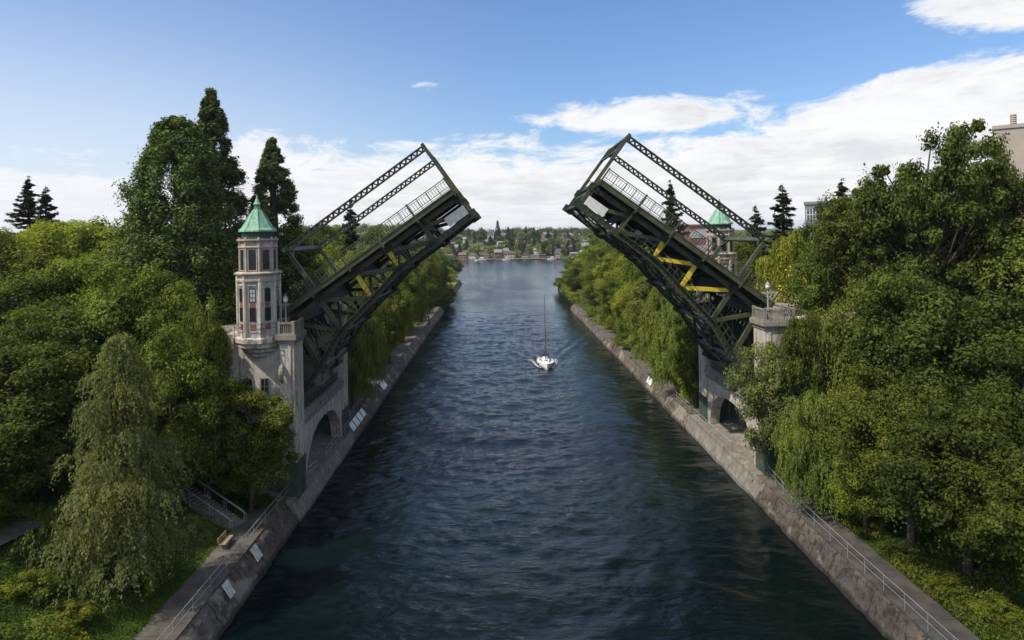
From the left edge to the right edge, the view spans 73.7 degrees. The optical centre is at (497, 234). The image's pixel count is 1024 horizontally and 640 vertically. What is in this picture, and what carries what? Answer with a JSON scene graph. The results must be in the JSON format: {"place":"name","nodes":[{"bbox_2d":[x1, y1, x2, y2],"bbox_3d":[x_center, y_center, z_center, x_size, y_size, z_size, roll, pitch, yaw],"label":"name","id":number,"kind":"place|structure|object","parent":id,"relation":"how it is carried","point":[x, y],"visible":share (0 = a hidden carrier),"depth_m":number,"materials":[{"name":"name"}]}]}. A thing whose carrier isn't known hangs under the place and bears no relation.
{"place":"outdoors","nodes":[
{"label":"outdoors","id":0,"kind":"place"},
{"bbox_2d":[0,464,161,544],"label":"path","id":1,"kind":"structure","parent":0,"point":[18,530],"depth_m":47.02,"materials":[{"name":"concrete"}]},
{"bbox_2d":[133,496,288,639],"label":"path","id":2,"kind":"structure","parent":0,"point":[167,614],"depth_m":48.42,"materials":[{"name":"concrete"}]},
{"bbox_2d":[0,280,444,639],"bbox_3d":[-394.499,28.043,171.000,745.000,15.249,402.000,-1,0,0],"label":"ground","id":3,"kind":"structure","parent":0,"point":[43,599],"depth_m":44.99,"materials":[{"name":"green plant"}]},
{"bbox_2d":[0,233,49,280],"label":"broadleaf tree","id":4,"kind":"object","parent":3,"relation":"on","point":[7,264],"visible":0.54,"depth_m":76.75,"materials":[{"name":"green plant"}]},
{"bbox_2d":[3,176,49,240],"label":"fir tree","id":5,"kind":"object","parent":3,"relation":"on","point":[25,207],"visible":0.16,"depth_m":121.14,"materials":[{"name":"green plant"}]},
{"bbox_2d":[0,566,58,600],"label":"shrub","id":6,"kind":"object","parent":3,"relation":"on","point":[14,589],"visible":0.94,"depth_m":41.74,"materials":[{"name":"green plant"}]},
{"bbox_2d":[0,609,75,639],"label":"shrub","id":7,"kind":"object","parent":3,"relation":"on","point":[41,623],"visible":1,"depth_m":37.91,"materials":[{"name":"green plant"}]},
{"bbox_2d":[0,394,78,493],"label":"broadleaf tree","id":8,"kind":"object","parent":3,"relation":"on","point":[35,459],"visible":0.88,"depth_m":46.27,"materials":[{"name":"green plant"}]},
{"bbox_2d":[0,269,81,346],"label":"broadleaf tree","id":9,"kind":"object","parent":3,"relation":"on","point":[20,297],"visible":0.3,"depth_m":64.68,"materials":[{"name":"green plant"}]},
{"bbox_2d":[27,185,60,229],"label":"fir tree","id":10,"kind":"object","parent":3,"relation":"on","point":[45,200],"visible":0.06,"depth_m":119.65,"materials":[{"name":"green plant"}]},
{"bbox_2d":[0,337,101,497],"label":"broadleaf tree","id":11,"kind":"object","parent":3,"relation":"on","point":[51,370],"visible":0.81,"depth_m":50.71,"materials":[{"name":"green plant"}]},
{"bbox_2d":[21,453,86,495],"bbox_3d":[-35.410,19.135,54.355,5.373,4.563,5.876,-1,0,-32],"label":"shrub","id":12,"kind":"object","parent":3,"relation":"on","point":[54,486],"visible":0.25,"depth_m":53.11,"materials":[{"name":"green plant"}]},
{"bbox_2d":[15,218,95,295],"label":"broadleaf tree","id":13,"kind":"object","parent":3,"relation":"on","point":[59,225],"visible":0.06,"depth_m":100.18,"materials":[{"name":"green plant"}]},
{"bbox_2d":[0,297,111,429],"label":"broadleaf tree","id":14,"kind":"object","parent":3,"relation":"on","point":[51,326],"visible":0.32,"depth_m":57.09,"materials":[{"name":"green plant"}]},
{"bbox_2d":[0,250,117,337],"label":"broadleaf tree","id":15,"kind":"object","parent":3,"relation":"on","point":[42,259],"visible":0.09,"depth_m":71.65,"materials":[{"name":"green plant"}]},
{"bbox_2d":[44,597,100,632],"bbox_3d":[-26.108,23.280,41.423,3.401,1.915,3.189,-1,0,13],"label":"shrub","id":16,"kind":"object","parent":3,"relation":"on","point":[86,608],"visible":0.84,"depth_m":41.50,"materials":[{"name":"green plant"}]},
{"bbox_2d":[21,215,128,296],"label":"broadleaf tree","id":17,"kind":"object","parent":3,"relation":"on","point":[98,231],"visible":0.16,"depth_m":88.16,"materials":[{"name":"green plant"}]},
{"bbox_2d":[15,248,138,373],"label":"broadleaf tree","id":18,"kind":"object","parent":3,"relation":"on","point":[67,271],"visible":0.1,"depth_m":68.15,"materials":[{"name":"green plant"}]},
{"bbox_2d":[0,500,173,639],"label":"fern cover","id":19,"kind":"object","parent":3,"relation":"on","point":[33,508],"visible":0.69,"depth_m":48.48,"materials":[{"name":"green plant"}]},
{"bbox_2d":[2,333,219,616],"bbox_3d":[-25.893,16.118,46.546,11.159,18.846,12.202,-1,0,33],"label":"feathery tree","id":20,"kind":"object","parent":3,"relation":"on","point":[117,408],"visible":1,"depth_m":44.70,"materials":[{"name":"green plant"}]},
{"bbox_2d":[79,237,173,293],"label":"broadleaf tree","id":21,"kind":"object","parent":3,"relation":"on","point":[109,243],"visible":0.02,"depth_m":83.02,"materials":[{"name":"green plant"}]},
{"bbox_2d":[61,254,210,430],"bbox_3d":[-33.381,11.511,63.107,14.105,19.541,13.131,-1,0,-42],"label":"broadleaf tree","id":22,"kind":"object","parent":3,"relation":"on","point":[107,309],"visible":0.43,"depth_m":60.70,"materials":[{"name":"green plant"}]},
{"bbox_2d":[114,277,207,412],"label":"broadleaf tree","id":23,"kind":"object","parent":3,"relation":"on","point":[169,291],"visible":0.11,"depth_m":63.21,"materials":[{"name":"green plant"}]},
{"bbox_2d":[104,317,225,509],"bbox_3d":[-27.111,15.327,57.029,9.629,17.166,10.344,-1,0,-3],"label":"broadleaf tree","id":24,"kind":"object","parent":3,"relation":"on","point":[180,365],"visible":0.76,"depth_m":55.12,"materials":[{"name":"green plant"}]},
{"bbox_2d":[104,114,242,324],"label":"broadleaf tree","id":25,"kind":"object","parent":3,"relation":"on","point":[169,142],"visible":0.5,"depth_m":75.67,"materials":[{"name":"green plant"}]},
{"bbox_2d":[7,301,354,521],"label":"bridge pier","id":26,"kind":"structure","parent":3,"relation":"on","point":[321,409],"depth_m":66.28,"materials":[{"name":"concrete"}]},
{"bbox_2d":[234,196,282,360],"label":"bridge tower","id":27,"kind":"structure","parent":26,"relation":"on","point":[258,299],"depth_m":63.97,"materials":[{"name":"stone"}]},
{"bbox_2d":[281,143,481,391],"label":"bascule leaf","id":28,"kind":"object","parent":26,"relation":"on","point":[313,305],"visible":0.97,"depth_m":68.73,"materials":[{"name":"green paint"}]},
{"bbox_2d":[152,372,258,498],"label":"broadleaf tree","id":29,"kind":"object","parent":3,"relation":"on","point":[214,466],"visible":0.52,"depth_m":57.47,"materials":[{"name":"green plant"}]},
{"bbox_2d":[177,290,233,494],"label":"broadleaf tree","id":30,"kind":"object","parent":3,"relation":"on","point":[213,340],"visible":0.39,"depth_m":61.17,"materials":[{"name":"green plant"}]},
{"bbox_2d":[169,477,246,529],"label":"path stairs","id":31,"kind":"structure","parent":3,"relation":"on","point":[219,514],"depth_m":58.45,"materials":[{"name":"concrete"}]},
{"bbox_2d":[205,282,235,324],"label":"broadleaf tree","id":32,"kind":"object","parent":3,"relation":"on","point":[224,297],"visible":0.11,"depth_m":76.02,"materials":[{"name":"green plant"}]},
{"bbox_2d":[163,87,283,311],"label":"redwood tree","id":33,"kind":"object","parent":3,"relation":"on","point":[212,123],"visible":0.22,"depth_m":88.43,"materials":[{"name":"green plant"}]},
{"bbox_2d":[189,383,301,511],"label":"broadleaf tree","id":34,"kind":"object","parent":3,"relation":"on","point":[271,433],"visible":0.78,"depth_m":59.44,"materials":[{"name":"green plant"}]},
{"bbox_2d":[241,137,318,309],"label":"redwood tree","id":35,"kind":"object","parent":3,"relation":"on","point":[271,173],"visible":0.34,"depth_m":93.63,"materials":[{"name":"green plant"}]},
{"bbox_2d":[281,242,334,307],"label":"broadleaf tree","id":36,"kind":"object","parent":3,"relation":"on","point":[316,266],"visible":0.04,"depth_m":98.00,"materials":[{"name":"green plant"}]},
{"bbox_2d":[311,242,383,357],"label":"broadleaf tree","id":37,"kind":"object","parent":3,"relation":"on","point":[328,248],"visible":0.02,"depth_m":117.21,"materials":[{"name":"green plant"}]},
{"bbox_2d":[338,201,390,331],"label":"fir tree","id":38,"kind":"object","parent":3,"relation":"on","point":[351,238],"visible":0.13,"depth_m":129.58,"materials":[{"name":"green plant"}]},
{"bbox_2d":[358,279,394,376],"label":"broadleaf tree","id":39,"kind":"object","parent":3,"relation":"on","point":[385,316],"visible":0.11,"depth_m":117.09,"materials":[{"name":"green plant"}]},
{"bbox_2d":[349,225,420,282],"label":"broadleaf tree","id":40,"kind":"object","parent":3,"relation":"on","point":[368,238],"visible":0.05,"depth_m":170.47,"materials":[{"name":"green plant"}]},
{"bbox_2d":[400,253,430,330],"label":"willow tree","id":41,"kind":"object","parent":3,"relation":"on","point":[419,317],"visible":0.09,"depth_m":173.24,"materials":[{"name":"green plant"}]},
{"bbox_2d":[348,307,439,421],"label":"path","id":42,"kind":"structure","parent":0,"point":[401,349],"depth_m":138.78,"materials":[{"name":"concrete"}]},
{"bbox_2d":[347,316,375,407],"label":"willow tree","id":43,"kind":"object","parent":42,"relation":"on","point":[359,366],"visible":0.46,"depth_m":95.33,"materials":[{"name":"green plant"}]},
{"bbox_2d":[345,278,387,392],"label":"willow tree","id":44,"kind":"object","parent":42,"relation":"on","point":[372,325],"visible":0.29,"depth_m":105.08,"materials":[{"name":"green plant"}]},
{"bbox_2d":[375,263,416,363],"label":"broadleaf tree","id":45,"kind":"object","parent":42,"relation":"on","point":[399,298],"visible":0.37,"depth_m":129.52,"materials":[{"name":"green plant"}]},
{"bbox_2d":[388,255,427,341],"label":"broadleaf tree","id":46,"kind":"object","parent":42,"relation":"on","point":[413,286],"visible":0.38,"depth_m":154.87,"materials":[{"name":"green plant"}]},
{"bbox_2d":[417,255,441,320],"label":"broadleaf tree","id":47,"kind":"object","parent":42,"relation":"on","point":[429,268],"visible":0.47,"depth_m":190.40,"materials":[{"name":"green plant"}]},
{"bbox_2d":[68,228,800,260],"bbox_3d":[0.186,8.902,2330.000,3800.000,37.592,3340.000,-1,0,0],"label":"hill","id":48,"kind":"structure","parent":0,"point":[471,244],"depth_m":766.06,"materials":[{"name":"green plant"}]},
{"bbox_2d":[356,224,606,235],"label":"distant woods","id":49,"kind":"object","parent":48,"relation":"on","point":[551,230],"visible":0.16,"depth_m":994.97,"materials":[{"name":"green plant"}]},
{"bbox_2d":[450,259,573,307],"bbox_3d":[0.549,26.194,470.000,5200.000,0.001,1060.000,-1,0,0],"label":"lake water","id":50,"kind":"structure","parent":0,"point":[525,276],"depth_m":417.93,"materials":[{"name":"blue liquid"}]},
{"bbox_2d":[0,0,1023,237],"label":"sky","id":51,"kind":"structure","parent":0,"point":[518,102],"materials":[{"name":"blue"}]},
{"bbox_2d":[219,293,886,639],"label":"canal water","id":52,"kind":"structure","parent":0,"point":[489,479],"depth_m":61.41,"materials":[{"name":"blue liquid"}]},
{"bbox_2d":[177,503,298,639],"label":"seawall","id":53,"kind":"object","parent":52,"relation":"in","point":[215,616],"visible":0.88,"depth_m":50.23,"materials":[{"name":"grey concrete"}]},
{"bbox_2d":[349,307,443,445],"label":"seawall","id":54,"kind":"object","parent":52,"relation":"in","point":[363,416],"visible":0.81,"depth_m":116.06,"materials":[{"name":"grey concrete"}]},
{"bbox_2d":[570,305,688,428],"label":"seawall","id":55,"kind":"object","parent":52,"relation":"in","point":[675,410],"visible":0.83,"depth_m":118.79,"materials":[{"name":"grey concrete"}]},
{"bbox_2d":[749,480,930,639],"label":"seawall","id":56,"kind":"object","parent":52,"relation":"in","point":[884,615],"visible":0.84,"depth_m":49.55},
{"bbox_2d":[573,304,698,413],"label":"path","id":57,"kind":"structure","parent":0,"point":[669,390],"depth_m":118.63,"materials":[{"name":"concrete"}]},
{"bbox_2d":[647,296,698,396],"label":"willow tree","id":58,"kind":"object","parent":57,"relation":"on","point":[663,338],"visible":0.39,"depth_m":98.88,"materials":[{"name":"green plant"}]},
{"bbox_2d":[665,320,698,407],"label":"broadleaf tree","id":59,"kind":"object","parent":57,"relation":"on","point":[691,358],"visible":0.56,"depth_m":91.96,"materials":[{"name":"green plant"}]},
{"bbox_2d":[558,287,1023,639],"bbox_3d":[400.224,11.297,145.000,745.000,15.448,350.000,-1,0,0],"label":"ground","id":60,"kind":"structure","parent":0,"point":[1019,596],"depth_m":46.55,"materials":[{"name":"green plant"}]},
{"bbox_2d":[560,259,592,288],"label":"broadleaf tree","id":61,"kind":"object","parent":60,"relation":"on","point":[571,281],"visible":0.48,"depth_m":244.17,"materials":[{"name":"green plant"}]},
{"bbox_2d":[580,263,612,303],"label":"broadleaf tree","id":62,"kind":"object","parent":60,"relation":"on","point":[589,292],"visible":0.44,"depth_m":203.03,"materials":[{"name":"green plant"}]},
{"bbox_2d":[576,245,618,284],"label":"broadleaf tree","id":63,"kind":"object","parent":60,"relation":"on","point":[600,252],"visible":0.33,"depth_m":220.79,"materials":[{"name":"green plant"}]},
{"bbox_2d":[595,275,625,318],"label":"broadleaf tree","id":64,"kind":"object","parent":60,"relation":"on","point":[607,293],"visible":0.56,"depth_m":170.29,"materials":[{"name":"green plant"}]},
{"bbox_2d":[591,253,630,303],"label":"broadleaf tree","id":65,"kind":"object","parent":60,"relation":"on","point":[603,270],"visible":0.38,"depth_m":186.72,"materials":[{"name":"green plant"}]},
{"bbox_2d":[607,280,638,329],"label":"broadleaf tree","id":66,"kind":"object","parent":60,"relation":"on","point":[620,303],"visible":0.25,"depth_m":147.10,"materials":[{"name":"green plant"}]},
{"bbox_2d":[620,275,653,332],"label":"broadleaf tree","id":67,"kind":"object","parent":60,"relation":"on","point":[636,301],"visible":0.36,"depth_m":131.52,"materials":[{"name":"green plant"}]},
{"bbox_2d":[622,179,694,351],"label":"fir tree","id":68,"kind":"object","parent":60,"relation":"on","point":[670,208],"visible":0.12,"depth_m":127.57,"materials":[{"name":"green plant"}]},
{"bbox_2d":[631,278,689,376],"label":"willow tree","id":69,"kind":"object","parent":60,"relation":"on","point":[649,311],"visible":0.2,"depth_m":110.75,"materials":[{"name":"green plant"}]},
{"bbox_2d":[681,224,707,251],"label":"brick building","id":70,"kind":"structure","parent":60,"relation":"on","point":[700,228],"depth_m":320.00,"materials":[{"name":"red brick"}]},
{"bbox_2d":[734,235,773,286],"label":"broadleaf tree","id":71,"kind":"object","parent":60,"relation":"on","point":[745,250],"visible":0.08,"depth_m":107.80,"materials":[{"name":"green plant"}]},
{"bbox_2d":[722,338,824,479],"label":"broadleaf tree","id":72,"kind":"object","parent":60,"relation":"on","point":[758,394],"visible":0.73,"depth_m":63.88,"materials":[{"name":"green plant"}]},
{"bbox_2d":[754,226,810,296],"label":"willow tree","id":73,"kind":"object","parent":60,"relation":"on","point":[784,253],"visible":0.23,"depth_m":98.93,"materials":[{"name":"green plant"}]},
{"bbox_2d":[765,183,800,266],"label":"fir tree","id":74,"kind":"object","parent":60,"relation":"on","point":[782,221],"visible":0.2,"depth_m":117.65,"materials":[{"name":"green plant"}]},
{"bbox_2d":[767,304,829,482],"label":"broadleaf tree","id":75,"kind":"object","parent":60,"relation":"on","point":[795,339],"visible":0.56,"depth_m":62.81,"materials":[{"name":"green plant"}]},
{"bbox_2d":[685,291,922,500],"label":"bridge pier","id":76,"kind":"structure","parent":60,"relation":"on","point":[740,465],"depth_m":77.98,"materials":[{"name":"concrete"}]},
{"bbox_2d":[562,133,782,381],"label":"bascule leaf","id":77,"kind":"object","parent":76,"relation":"on","point":[607,202],"visible":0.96,"depth_m":71.59,"materials":[{"name":"green paint"}]},
{"bbox_2d":[705,199,737,297],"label":"bridge tower","id":78,"kind":"structure","parent":76,"relation":"on","point":[720,221],"depth_m":90.28,"materials":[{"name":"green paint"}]},
{"bbox_2d":[768,390,858,520],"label":"willow tree","id":79,"kind":"object","parent":60,"relation":"on","point":[796,438],"visible":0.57,"depth_m":56.79,"materials":[{"name":"green plant"}]},
{"bbox_2d":[788,189,856,277],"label":"broadleaf tree","id":80,"kind":"object","parent":60,"relation":"on","point":[806,230],"visible":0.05,"depth_m":95.88,"materials":[{"name":"green plant"}]},
{"bbox_2d":[782,314,865,466],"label":"willow tree","id":81,"kind":"object","parent":60,"relation":"on","point":[822,338],"visible":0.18,"depth_m":63.26,"materials":[{"name":"green plant"}]},
{"bbox_2d":[777,215,880,312],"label":"broadleaf tree","id":82,"kind":"object","parent":60,"relation":"on","point":[813,295],"visible":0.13,"depth_m":75.66,"materials":[{"name":"green plant"}]},
{"bbox_2d":[819,445,904,539],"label":"broadleaf tree","id":83,"kind":"object","parent":60,"relation":"on","point":[849,502],"visible":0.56,"depth_m":52.10,"materials":[{"name":"green plant"}]},
{"bbox_2d":[807,290,927,440],"bbox_3d":[35.141,13.333,66.075,12.037,16.991,12.930,-1,0,23],"label":"broadleaf tree","id":84,"kind":"object","parent":60,"relation":"on","point":[849,318],"visible":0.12,"depth_m":64.13,"materials":[{"name":"green plant"}]},
{"bbox_2d":[841,512,893,540],"bbox_3d":[28.976,23.159,53.600,3.842,2.434,3.513,-1,0,18],"label":"shrub","id":85,"kind":"object","parent":60,"relation":"on","point":[880,532],"visible":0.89,"depth_m":53.39,"materials":[{"name":"green plant"}]},
{"bbox_2d":[806,359,934,517],"bbox_3d":[30.405,17.218,55.712,9.520,13.921,10.856,-1,0,-39],"label":"broadleaf tree","id":86,"kind":"object","parent":60,"relation":"on","point":[865,374],"visible":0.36,"depth_m":55.45,"materials":[{"name":"green plant"}]},
{"bbox_2d":[806,187,947,360],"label":"maple tree","id":87,"kind":"object","parent":60,"relation":"on","point":[843,226],"visible":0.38,"depth_m":69.44,"materials":[{"name":"green plant"}]},
{"bbox_2d":[824,379,982,552],"bbox_3d":[30.116,17.240,49.990,10.067,13.742,10.814,-1,0,-30],"label":"broadleaf tree","id":88,"kind":"object","parent":60,"relation":"on","point":[882,424],"visible":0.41,"depth_m":49.91,"materials":[{"name":"green plant"}]},
{"bbox_2d":[873,536,938,565],"bbox_3d":[29.440,23.185,49.457,3.842,2.130,3.513,-1,0,-10],"label":"shrub","id":89,"kind":"object","parent":60,"relation":"on","point":[884,547],"visible":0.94,"depth_m":49.49,"materials":[{"name":"green plant"}]},
{"bbox_2d":[830,265,985,408],"bbox_3d":[35.668,11.988,58.261,12.398,19.540,13.390,-1,0,-11],"label":"broadleaf tree","id":90,"kind":"object","parent":60,"relation":"on","point":[886,292],"visible":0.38,"depth_m":57.47,"materials":[{"name":"green plant"}]},
{"bbox_2d":[799,483,1023,639],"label":"fern cover","id":91,"kind":"object","parent":60,"relation":"on","point":[964,602],"visible":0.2,"depth_m":44.38,"materials":[{"name":"green plant"}]},
{"bbox_2d":[800,482,1023,639],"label":"grass","id":92,"kind":"structure","parent":60,"relation":"on","point":[904,529],"depth_m":46.47,"materials":[{"name":"green plant"}]},
{"bbox_2d":[847,118,1017,362],"bbox_3d":[42.364,4.724,65.828,12.921,31.303,15.218,-1,0,-40],"label":"maple tree","id":93,"kind":"object","parent":60,"relation":"on","point":[933,214],"visible":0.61,"depth_m":63.04,"materials":[{"name":"green plant"}]},
{"bbox_2d":[862,394,1023,577],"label":"broadleaf tree","id":94,"kind":"object","parent":60,"relation":"on","point":[951,424],"visible":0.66,"depth_m":44.14,"materials":[{"name":"green plant"}]},
{"bbox_2d":[922,572,970,600],"bbox_3d":[29.930,23.310,45.124,2.976,1.504,2.790,-1,0,-34],"label":"shrub","id":95,"kind":"object","parent":60,"relation":"on","point":[951,580],"visible":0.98,"depth_m":44.89,"materials":[{"name":"green plant"}]},
{"bbox_2d":[870,278,1023,470],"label":"broadleaf tree","id":96,"kind":"object","parent":60,"relation":"on","point":[999,329],"visible":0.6,"depth_m":52.25,"materials":[{"name":"green plant"}]},
{"bbox_2d":[929,134,1023,297],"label":"maple tree","id":97,"kind":"object","parent":60,"relation":"on","point":[1015,187],"visible":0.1,"depth_m":65.19,"materials":[{"name":"green plant"}]},
{"bbox_2d":[930,439,1023,582],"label":"broadleaf tree","id":98,"kind":"object","parent":60,"relation":"on","point":[1002,527],"visible":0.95,"depth_m":40.25,"materials":[{"name":"green plant"}]},
{"bbox_2d":[938,345,1023,466],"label":"broadleaf tree","id":99,"kind":"object","parent":60,"relation":"on","point":[1000,389],"visible":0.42,"depth_m":47.25,"materials":[{"name":"green plant"}]},
{"bbox_2d":[943,221,1023,356],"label":"broadleaf tree","id":100,"kind":"object","parent":60,"relation":"on","point":[992,264],"visible":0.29,"depth_m":60.30,"materials":[{"name":"green plant"}]},
{"bbox_2d":[946,215,1023,354],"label":"broadleaf tree","id":101,"kind":"object","parent":60,"relation":"on","point":[1019,224],"visible":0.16,"depth_m":61.71,"materials":[{"name":"green plant"}]},
{"bbox_2d":[967,587,1023,626],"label":"shrub","id":102,"kind":"object","parent":60,"relation":"on","point":[984,608],"visible":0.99,"depth_m":41.32,"materials":[{"name":"green plant"}]},
{"bbox_2d":[992,114,1023,179],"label":"hospital building","id":103,"kind":"structure","parent":60,"relation":"on","point":[1015,145],"depth_m":167.58,"materials":[{"name":"beige concrete"}]},
{"bbox_2d":[756,474,979,639],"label":"path","id":104,"kind":"structure","parent":0,"point":[952,625],"depth_m":47.56,"materials":[{"name":"concrete"}]},
{"bbox_2d":[768,466,957,639],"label":"path railing","id":105,"kind":"object","parent":104,"relation":"on","point":[869,569],"visible":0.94,"depth_m":46.09,"materials":[{"name":"grey metal"}]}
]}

